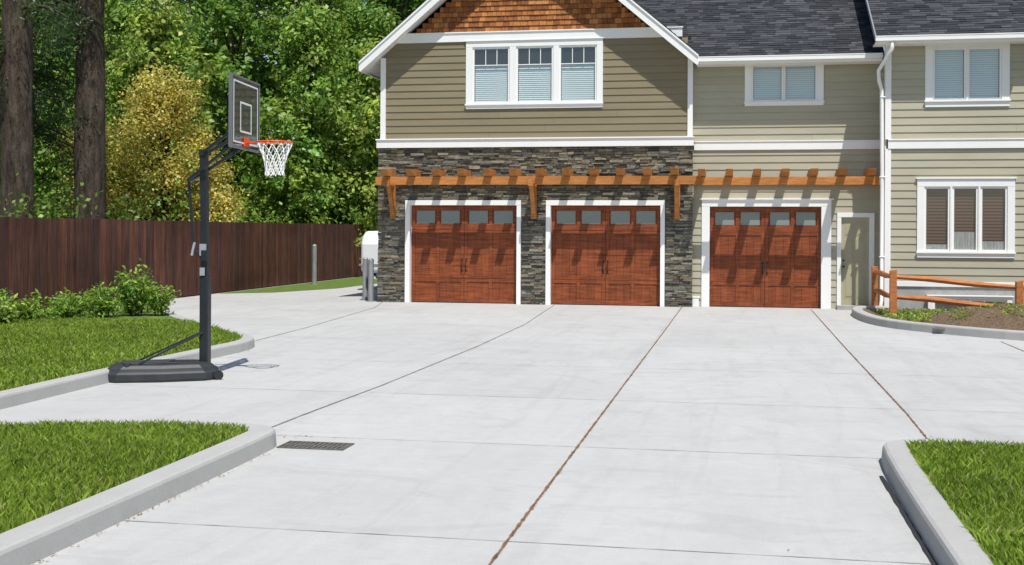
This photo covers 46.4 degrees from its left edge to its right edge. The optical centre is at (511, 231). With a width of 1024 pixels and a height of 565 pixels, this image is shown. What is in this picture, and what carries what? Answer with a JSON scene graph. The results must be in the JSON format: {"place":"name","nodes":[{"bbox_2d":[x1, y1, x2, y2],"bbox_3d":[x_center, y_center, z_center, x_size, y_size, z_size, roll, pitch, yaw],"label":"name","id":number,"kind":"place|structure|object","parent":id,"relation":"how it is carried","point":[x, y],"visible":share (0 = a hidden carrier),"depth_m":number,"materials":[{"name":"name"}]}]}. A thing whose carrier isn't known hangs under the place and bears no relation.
{"place":"outdoors","nodes":[
{"label":"outdoors","id":0,"kind":"place"},
{"bbox_2d":[0,298,243,390],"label":"lawn","id":1,"kind":"structure","parent":0,"point":[38,350],"depth_m":18.07,"materials":[{"name":"plant"}]},
{"bbox_2d":[0,288,13,308],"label":"shrub","id":2,"kind":"object","parent":1,"relation":"on","point":[3,294],"visible":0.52,"depth_m":22.48,"materials":[{"name":"green plant"}]},
{"bbox_2d":[0,293,25,323],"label":"shrub","id":3,"kind":"object","parent":1,"relation":"on","point":[6,315],"visible":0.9,"depth_m":21.50,"materials":[{"name":"green plant"}]},
{"bbox_2d":[6,289,59,319],"bbox_3d":[-9.169,1.440,22.678,1.253,0.724,1.020,0,0,-41],"label":"shrub","id":4,"kind":"object","parent":1,"relation":"on","point":[26,311],"visible":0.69,"depth_m":22.64,"materials":[{"name":"green plant"}]},
{"bbox_2d":[43,287,91,313],"bbox_3d":[-9.228,1.480,24.712,1.065,0.669,1.071,0,0,37],"label":"shrub","id":5,"kind":"object","parent":1,"relation":"on","point":[65,288],"visible":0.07,"depth_m":24.53,"materials":[{"name":"green plant"}]},
{"bbox_2d":[47,290,96,317],"bbox_3d":[-8.608,1.457,23.181,0.990,0.708,1.086,0,0,11],"label":"shrub","id":6,"kind":"object","parent":1,"relation":"on","point":[71,309],"visible":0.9,"depth_m":23.12,"materials":[{"name":"green plant"}]},
{"bbox_2d":[82,282,109,307],"bbox_3d":[-9.287,1.452,26.630,0.707,0.667,0.903,0,0,-27],"label":"shrub","id":7,"kind":"object","parent":1,"relation":"on","point":[106,287],"visible":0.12,"depth_m":26.58,"materials":[{"name":"green plant"}]},
{"bbox_2d":[79,281,126,317],"bbox_3d":[-8.140,1.387,23.715,0.988,0.818,1.026,0,0,-4],"label":"shrub","id":8,"kind":"object","parent":1,"relation":"on","point":[106,305],"visible":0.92,"depth_m":23.66,"materials":[{"name":"green plant"}]},
{"bbox_2d":[111,273,154,313],"bbox_3d":[-7.924,1.299,25.063,0.949,0.953,0.776,0,0,-23],"label":"shrub","id":9,"kind":"object","parent":1,"relation":"on","point":[124,309],"visible":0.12,"depth_m":25.02,"materials":[{"name":"green plant"}]},
{"bbox_2d":[114,258,159,315],"bbox_3d":[-7.608,1.127,24.199,0.943,1.192,0.928,0,0,11],"label":"shrub","id":10,"kind":"object","parent":1,"relation":"on","point":[130,293],"visible":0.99,"depth_m":24.09,"materials":[{"name":"green plant"}]},
{"bbox_2d":[139,279,181,315],"bbox_3d":[-7.173,1.360,24.307,0.901,0.783,0.744,0,0,-5],"label":"shrub","id":11,"kind":"object","parent":1,"relation":"on","point":[160,304],"visible":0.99,"depth_m":24.21,"materials":[{"name":"green plant"}]},
{"bbox_2d":[0,418,248,533],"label":"lawn","id":12,"kind":"structure","parent":0,"point":[48,467],"depth_m":9.06,"materials":[{"name":"plant"}]},
{"bbox_2d":[174,275,375,297],"bbox_3d":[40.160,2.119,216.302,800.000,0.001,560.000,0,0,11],"label":"ground","id":13,"kind":"structure","parent":0,"point":[264,287],"depth_m":39.69,"materials":[{"name":"green plant"}]},
{"bbox_2d":[0,0,68,183],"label":"deciduous tree","id":14,"kind":"object","parent":13,"relation":"on","point":[0,52],"visible":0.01,"depth_m":50.53,"materials":[{"name":"green plant"}]},
{"bbox_2d":[0,25,75,217],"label":"deciduous tree","id":15,"kind":"object","parent":13,"relation":"on","point":[38,164],"visible":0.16,"depth_m":43.66,"materials":[{"name":"green plant"}]},
{"bbox_2d":[0,0,108,184],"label":"deciduous tree","id":16,"kind":"object","parent":13,"relation":"on","point":[51,80],"visible":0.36,"depth_m":33.25,"materials":[{"name":"green plant"}]},
{"bbox_2d":[0,0,133,217],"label":"pine tree","id":17,"kind":"object","parent":13,"relation":"on","point":[17,96],"visible":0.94,"depth_m":29.43,"materials":[{"name":"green plant"}]},
{"bbox_2d":[49,5,114,165],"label":"deciduous tree","id":18,"kind":"object","parent":13,"relation":"on","point":[74,78],"depth_m":51.91,"materials":[{"name":"green plant"}]},
{"bbox_2d":[34,116,151,218],"bbox_3d":[-13.825,-0.820,39.262,3.535,6.564,4.039,0,0,-42],"label":"tree","id":19,"kind":"object","parent":13,"relation":"on","point":[108,176],"visible":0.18,"depth_m":38.95,"materials":[{"name":"green plant"}]},
{"bbox_2d":[33,0,205,219],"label":"pine tree","id":20,"kind":"object","parent":13,"relation":"on","point":[89,158],"visible":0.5,"depth_m":31.89,"materials":[{"name":"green plant"}]},
{"bbox_2d":[55,0,215,192],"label":"deciduous tree","id":21,"kind":"object","parent":13,"relation":"on","point":[108,12],"visible":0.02,"depth_m":49.60,"materials":[{"name":"green plant"}]},
{"bbox_2d":[67,0,205,195],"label":"deciduous tree","id":22,"kind":"object","parent":13,"relation":"on","point":[114,25],"visible":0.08,"depth_m":46.73,"materials":[{"name":"green plant"}]},
{"bbox_2d":[105,0,233,220],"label":"deciduous tree","id":23,"kind":"object","parent":13,"relation":"on","point":[154,32],"visible":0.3,"depth_m":44.49,"materials":[{"name":"green plant"}]},
{"bbox_2d":[0,165,346,223],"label":"undergrowth","id":24,"kind":"object","parent":13,"relation":"on","point":[44,212],"visible":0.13,"depth_m":35.83,"materials":[{"name":"green plant"}]},
{"bbox_2d":[105,42,252,221],"bbox_3d":[-11.620,-1.900,40.019,5.860,9.049,5.256,0,0,-41],"label":"golden tree","id":25,"kind":"object","parent":13,"relation":"on","point":[164,106],"visible":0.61,"depth_m":39.30,"materials":[{"name":"yellow plant"}]},
{"bbox_2d":[186,0,304,222],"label":"deciduous tree","id":26,"kind":"object","parent":13,"relation":"on","point":[232,19],"visible":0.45,"depth_m":50.76,"materials":[{"name":"green plant"}]},
{"bbox_2d":[238,0,373,265],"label":"deciduous tree","id":27,"kind":"object","parent":13,"relation":"on","point":[312,79],"visible":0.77,"depth_m":48.03,"materials":[{"name":"green plant"}]},
{"bbox_2d":[241,0,377,222],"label":"deciduous tree","id":28,"kind":"object","parent":13,"relation":"on","point":[348,9],"visible":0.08,"depth_m":52.58,"materials":[{"name":"green plant"}]},
{"bbox_2d":[0,0,701,221],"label":"forest","id":29,"kind":"object","parent":13,"relation":"on","point":[223,46],"visible":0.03,"depth_m":58.61,"materials":[{"name":"green plant"}]},
{"bbox_2d":[319,29,387,246],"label":"deciduous tree","id":30,"kind":"object","parent":13,"relation":"on","point":[366,118],"visible":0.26,"depth_m":48.98,"materials":[{"name":"green plant"}]},
{"bbox_2d":[334,0,424,209],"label":"deciduous tree","id":31,"kind":"object","parent":13,"relation":"on","point":[373,9],"visible":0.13,"depth_m":53.82,"materials":[{"name":"green plant"}]},
{"bbox_2d":[47,0,884,174],"label":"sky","id":32,"kind":"structure","parent":0,"point":[185,0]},
{"bbox_2d":[0,276,1023,564],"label":"driveway","id":33,"kind":"structure","parent":0,"point":[700,498],"depth_m":11.55,"materials":[{"name":"concrete"}]},
{"bbox_2d":[0,295,254,409],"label":"concrete curb","id":34,"kind":"structure","parent":33,"relation":"on","point":[21,395],"depth_m":14.05,"materials":[{"name":"grey concrete"}]},
{"bbox_2d":[0,421,276,564],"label":"concrete curb","id":35,"kind":"structure","parent":33,"relation":"on","point":[35,540],"depth_m":7.85,"materials":[{"name":"grey concrete"}]},
{"bbox_2d":[0,217,376,309],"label":"wooden fence","id":36,"kind":"object","parent":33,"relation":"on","point":[48,257],"visible":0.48,"depth_m":32.03,"materials":[{"name":"brown wood"}]},
{"bbox_2d":[108,73,293,382],"bbox_3d":[-3.915,-0.038,14.969,2.290,3.795,1.081,0,0,-16],"label":"basketball hoop","id":37,"kind":"object","parent":33,"relation":"on","point":[202,368],"visible":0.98,"depth_m":15.09,"materials":[{"name":"black plastic"}]},
{"bbox_2d":[227,276,376,292],"bbox_3d":[-6.127,1.842,41.820,2.500,0.001,14.000,0,0,11],"label":"grass strip","id":38,"kind":"object","parent":33,"relation":"on","point":[343,283],"depth_m":39.86,"materials":[{"name":"plant"}]},
{"bbox_2d":[312,244,316,283],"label":"bollard","id":39,"kind":"object","parent":38,"relation":"on","point":[314,263],"visible":1,"depth_m":41.38,"materials":[{"name":"grey metal"}]},
{"bbox_2d":[276,441,354,450],"bbox_3d":[-1.708,1.866,10.405,0.600,0.010,0.320,0,0,11],"label":"storm drain","id":40,"kind":"object","parent":33,"relation":"on","point":[313,445],"visible":1,"depth_m":10.38,"materials":[{"name":"metal"}]},
{"bbox_2d":[361,257,367,299],"bbox_3d":[-3.962,1.277,32.265,0.255,1.165,0.255,0,0,11],"label":"bollard","id":41,"kind":"object","parent":33,"relation":"on","point":[365,281],"visible":0.9,"depth_m":32.20,"materials":[{"name":"grey metal"}]},
{"bbox_2d":[359,231,380,290],"bbox_3d":[-3.593,0.911,38.456,1.940,1.900,5.131,0,0,11],"label":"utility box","id":42,"kind":"object","parent":33,"relation":"on","point":[369,246],"visible":0.12,"depth_m":37.36,"materials":[{"name":"plastic"}]},
{"bbox_2d":[366,258,375,301],"bbox_3d":[-3.738,1.288,31.664,0.255,1.145,0.255,0,0,11],"label":"bollard","id":43,"kind":"object","parent":33,"relation":"on","point":[370,279],"visible":1,"depth_m":31.60,"materials":[{"name":"grey metal"}]},
{"bbox_2d":[255,302,553,426],"bbox_3d":[-2.788,1.861,21.189,5.024,0.001,20.152,0,0,11],"label":"control joint","id":44,"kind":"object","parent":33,"relation":"on","point":[390,381],"visible":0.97,"depth_m":16.09,"materials":[{"name":"grey concrete"}]},
{"bbox_2d":[411,301,515,303],"bbox_3d":[-1.253,1.866,31.202,2.840,0.025,0.039,0,0,11],"label":"bottom seal","id":45,"kind":"object","parent":33,"relation":"on","point":[467,302],"visible":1,"depth_m":31.18,"materials":[{"name":"rubber"}]},
{"bbox_2d":[377,146,692,306],"bbox_3d":[1.564,-0.142,36.459,8.206,4.066,11.743,0,0,11],"label":"ledgestone veneer","id":46,"kind":"object","parent":33,"relation":"on","point":[401,160],"visible":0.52,"depth_m":30.70,"materials":[{"name":"stone"}]},
{"bbox_2d":[381,146,691,306],"bbox_3d":[0.541,-0.147,30.783,8.100,4.060,0.029,0,0,11],"label":"mortar","id":47,"kind":"object","parent":46,"relation":"attached to","point":[560,195],"visible":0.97,"depth_m":30.64,"materials":[{"name":"black concrete"}]},
{"bbox_2d":[117,292,1013,564],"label":"control joint","id":48,"kind":"object","parent":33,"relation":"on","point":[574,446],"visible":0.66,"depth_m":10.23,"materials":[{"name":"grey concrete"}]},
{"bbox_2d":[551,304,658,305],"bbox_3d":[2.384,1.885,30.526,2.800,0.025,0.039,0,0,11],"label":"bottom seal","id":49,"kind":"object","parent":33,"relation":"on","point":[611,305],"visible":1,"depth_m":30.48,"materials":[{"name":"rubber"}]},
{"bbox_2d":[413,36,887,282],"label":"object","id":50,"kind":"object","parent":33,"relation":"on","point":[689,37],"visible":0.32,"depth_m":31.35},
{"bbox_2d":[360,0,697,59],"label":"gable roof shingles","id":51,"kind":"object","parent":50,"relation":"on","point":[443,5],"visible":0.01,"depth_m":31.75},
{"bbox_2d":[363,0,446,77],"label":"soffit","id":52,"kind":"structure","parent":51,"relation":"attached to","point":[373,67],"depth_m":31.33,"materials":[{"name":"white paint"}]},
{"bbox_2d":[359,0,698,79],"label":"rake boards","id":53,"kind":"object","parent":51,"relation":"attached to","point":[417,14],"visible":0.81,"depth_m":30.73,"materials":[{"name":"white paint"}]},
{"bbox_2d":[417,0,646,32],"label":"cedar gable shingles","id":54,"kind":"object","parent":51,"relation":"attached to","point":[468,15],"visible":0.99,"depth_m":30.78,"materials":[{"name":"orange wood"}]},
{"bbox_2d":[465,37,603,108],"bbox_3d":[0.559,-4.057,30.746,3.630,1.780,0.125,0,0,11],"label":"frame","id":55,"kind":"object","parent":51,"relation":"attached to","point":[513,46],"visible":1,"depth_m":30.73,"materials":[{"name":"white paint"}]},
{"bbox_2d":[475,63,594,101],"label":"blinds","id":56,"kind":"object","parent":55,"relation":"attached to","point":[491,83],"visible":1,"depth_m":30.83,"materials":[{"name":"white plastic"}]},
{"bbox_2d":[505,64,590,100],"bbox_3d":[0.593,-4.032,30.875,3.240,1.470,0.140,0,0,11],"label":"room","id":57,"kind":"object","parent":55,"relation":"attached to","point":[561,84],"visible":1,"depth_m":30.77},
{"bbox_2d":[375,26,1023,308],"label":"white trim","id":58,"kind":"structure","parent":33,"relation":"on","point":[824,204],"depth_m":30.10,"materials":[{"name":"paint"}]},
{"bbox_2d":[412,206,516,302],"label":"panels","id":59,"kind":"object","parent":58,"relation":"attached to","point":[440,250],"visible":1,"depth_m":31.18,"materials":[{"name":"brown wood"}]},
{"bbox_2d":[461,259,466,271],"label":"handles","id":60,"kind":"object","parent":59,"relation":"attached to","point":[465,265],"visible":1,"depth_m":31.16,"materials":[{"name":"black metal"}]},
{"bbox_2d":[417,211,512,223],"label":"garage door windows","id":61,"kind":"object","parent":59,"relation":"attached to","point":[503,217],"visible":1,"depth_m":31.17,"materials":[{"name":"grey glass"}]},
{"bbox_2d":[551,206,659,305],"bbox_3d":[2.394,0.616,30.541,2.780,2.512,0.070,0,0,11],"label":"garage door","id":62,"kind":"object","parent":58,"relation":"attached to","point":[577,258],"visible":1,"depth_m":30.51,"materials":[{"name":"brown wood"}]},
{"bbox_2d":[602,260,607,272],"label":"handles","id":63,"kind":"object","parent":62,"relation":"attached to","point":[603,266],"visible":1,"depth_m":30.46,"materials":[{"name":"black metal"}]},
{"bbox_2d":[557,211,655,223],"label":"garage door windows","id":64,"kind":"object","parent":62,"relation":"attached to","point":[617,217],"visible":1,"depth_m":30.50,"materials":[{"name":"grey glass"}]},
{"bbox_2d":[375,168,879,218],"bbox_3d":[2.709,-0.931,29.951,12.620,1.250,1.158,0,0,11],"label":"pergola","id":65,"kind":"object","parent":58,"relation":"attached to","point":[390,180],"visible":1,"depth_m":29.81,"materials":[{"name":"brown wood"}]},
{"bbox_2d":[710,207,820,307],"bbox_3d":[6.348,0.647,30.010,2.710,2.492,0.070,0,0,11],"label":"garage door","id":66,"kind":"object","parent":58,"relation":"attached to","point":[740,251],"visible":1,"depth_m":29.98,"materials":[{"name":"brown wood"}]},
{"bbox_2d":[715,212,814,224],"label":"garage door windows","id":67,"kind":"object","parent":66,"relation":"attached to","point":[753,218],"visible":1,"depth_m":30.00,"materials":[{"name":"grey glass"}]},
{"bbox_2d":[762,261,767,274],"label":"handles","id":68,"kind":"object","parent":66,"relation":"attached to","point":[766,268],"visible":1,"depth_m":29.94,"materials":[{"name":"black metal"}]},
{"bbox_2d":[841,217,868,304],"bbox_3d":[8.479,0.739,29.546,0.670,2.170,0.064,0,0,11],"label":"door","id":69,"kind":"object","parent":58,"relation":"attached to","point":[855,257],"visible":1,"depth_m":29.53,"materials":[{"name":"paint"}]},
{"bbox_2d":[877,41,893,305],"bbox_3d":[8.787,-1.331,28.192,0.237,6.331,0.602,0,0,-4],"label":"downspout","id":70,"kind":"object","parent":58,"relation":"attached to","point":[882,97],"visible":1,"depth_m":28.38,"materials":[{"name":"white paint"}]},
{"bbox_2d":[488,307,1022,564],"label":"expansion joint","id":71,"kind":"object","parent":33,"relation":"on","point":[495,556],"visible":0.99,"depth_m":11.10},
{"bbox_2d":[709,306,810,307],"bbox_3d":[6.339,1.905,29.996,2.730,0.025,0.039,0,0,11],"label":"bottom seal","id":72,"kind":"object","parent":33,"relation":"on","point":[762,307],"visible":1,"depth_m":29.97,"materials":[{"name":"rubber"}]},
{"bbox_2d":[836,305,868,309],"bbox_3d":[8.447,1.874,29.354,0.910,0.100,0.410,0,0,11],"label":"threshold","id":73,"kind":"object","parent":33,"relation":"on","point":[844,307],"visible":0.43,"depth_m":29.22,"materials":[{"name":"grey concrete"}]},
{"bbox_2d":[880,476,937,564],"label":"curb joint sealant","id":74,"kind":"object","parent":33,"relation":"on","point":[911,525],"visible":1,"depth_m":7.74,"materials":[{"name":"rubber"}]},
{"bbox_2d":[851,306,1023,340],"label":"concrete curb","id":75,"kind":"structure","parent":33,"relation":"on","point":[858,313],"depth_m":22.57,"materials":[{"name":"grey concrete"}]},
{"bbox_2d":[862,301,1023,330],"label":"planter bed","id":76,"kind":"object","parent":33,"relation":"on","point":[1008,316],"visible":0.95,"depth_m":23.35,"materials":[{"name":"brown soil"}]},
{"bbox_2d":[871,266,1023,315],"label":"split rail fence","id":77,"kind":"object","parent":76,"relation":"in","point":[893,277],"visible":0.78,"depth_m":25.35,"materials":[{"name":"brown wood"}]},
{"bbox_2d":[881,439,1023,564],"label":"concrete curb","id":78,"kind":"structure","parent":33,"relation":"on","point":[947,537],"depth_m":7.57,"materials":[{"name":"grey concrete"}]},
{"bbox_2d":[897,286,1014,309],"bbox_3d":[11.617,1.680,28.097,5.400,0.920,0.205,0,0,11],"label":"foundation","id":79,"kind":"object","parent":33,"relation":"on","point":[911,291],"visible":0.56,"depth_m":28.26,"materials":[{"name":"grey concrete"}]},
{"bbox_2d":[692,44,1023,308],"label":"beige siding","id":80,"kind":"object","parent":79,"relation":"on","point":[849,109],"visible":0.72,"depth_m":29.43,"materials":[{"name":"beige wood"}]},
{"bbox_2d":[744,65,824,105],"bbox_3d":[6.783,-3.710,29.793,1.980,1.150,0.125,0,0,11],"label":"frame","id":81,"kind":"object","parent":80,"relation":"attached to","point":[819,87],"visible":0.85,"depth_m":29.78,"materials":[{"name":"white paint"}]},
{"bbox_2d":[753,67,814,99],"bbox_3d":[6.812,-3.700,29.923,1.600,0.930,0.140,0,0,11],"label":"room","id":82,"kind":"object","parent":81,"relation":"attached to","point":[778,91],"visible":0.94,"depth_m":30.00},
{"bbox_2d":[754,66,814,99],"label":"blinds","id":83,"kind":"object","parent":81,"relation":"attached to","point":[770,78],"visible":1,"depth_m":29.86,"materials":[{"name":"white plastic"}]},
{"bbox_2d":[916,177,1016,257],"bbox_3d":[10.686,-0.320,28.150,2.250,1.890,0.125,0,0,11],"label":"frame","id":84,"kind":"object","parent":80,"relation":"attached to","point":[979,184],"visible":1,"depth_m":28.12,"materials":[{"name":"white paint"}]},
{"bbox_2d":[926,189,1003,244],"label":"blinds","id":85,"kind":"object","parent":84,"relation":"attached to","point":[962,205],"visible":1,"depth_m":28.24,"materials":[{"name":"plastic"}]},
{"bbox_2d":[926,232,1003,249],"bbox_3d":[10.694,0.226,28.207,1.750,0.420,0.012,0,0,11],"label":"curtain","id":86,"kind":"object","parent":84,"relation":"hanging from","point":[964,240],"visible":1,"depth_m":28.20,"materials":[{"name":"fabric"}]},
{"bbox_2d":[926,189,1004,249],"bbox_3d":[10.710,-0.284,28.280,1.860,1.540,0.140,0,0,11],"label":"room","id":87,"kind":"object","parent":84,"relation":"attached to","point":[971,214],"visible":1,"depth_m":28.25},
{"bbox_2d":[924,44,1010,106],"bbox_3d":[10.724,-3.734,28.146,1.950,1.600,0.125,0,0,11],"label":"frame","id":88,"kind":"object","parent":80,"relation":"attached to","point":[1002,99],"visible":0.91,"depth_m":28.13,"materials":[{"name":"white paint"}]},
{"bbox_2d":[935,49,998,97],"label":"blinds","id":89,"kind":"object","parent":88,"relation":"attached to","point":[974,78],"visible":1,"depth_m":28.22,"materials":[{"name":"white plastic"}]},
{"bbox_2d":[935,50,998,97],"bbox_3d":[10.748,-3.714,28.276,1.540,1.240,0.140,0,0,11],"label":"room","id":90,"kind":"object","parent":88,"relation":"attached to","point":[970,73],"visible":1,"depth_m":28.28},
{"bbox_2d":[926,295,1013,308],"bbox_3d":[10.758,1.771,28.073,1.940,0.530,0.125,0,0,11],"label":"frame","id":91,"kind":"object","parent":33,"relation":"on","point":[985,298],"visible":0.29,"depth_m":28.04,"materials":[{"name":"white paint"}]},
{"bbox_2d":[424,0,648,64],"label":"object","id":92,"kind":"object","parent":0,"point":[496,56],"visible":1,"depth_m":30.77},
{"bbox_2d":[386,36,687,138],"bbox_3d":[0.551,-3.662,30.769,7.867,2.550,0.042,0,0,11],"label":"gable siding","id":93,"kind":"object","parent":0,"point":[645,87],"visible":0.96,"depth_m":30.71,"materials":[{"name":"beige wood"}]},
{"bbox_2d":[865,0,876,41],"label":"wing rake","id":94,"kind":"object","parent":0,"point":[870,18],"visible":1,"depth_m":29.00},
{"bbox_2d":[904,438,1023,564],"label":"lawn","id":95,"kind":"structure","parent":0,"point":[978,486],"depth_m":8.13,"materials":[{"name":"plant"}]},
{"bbox_3d":[10.125,-6.565,31.334,10.200,4.655,7.000,0,0,11],"label":"roof deck","id":96,"kind":"object","parent":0,"visible":0},
{"bbox_2d":[635,0,883,56],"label":"roof shingles","id":97,"kind":"object","parent":96,"relation":"on","point":[789,27],"visible":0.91,"depth_m":30.84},
{"bbox_2d":[697,32,1023,66],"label":"gutters and soffits","id":98,"kind":"object","parent":96,"relation":"attached to","point":[874,58],"visible":0.98,"depth_m":28.84,"materials":[{"name":"white paint"}]},
{"bbox_2d":[868,0,1023,35],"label":"wing roof shingles","id":99,"kind":"object","parent":96,"relation":"on","point":[908,17],"visible":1,"depth_m":28.60,"materials":[{"name":"grey"}]}
]}

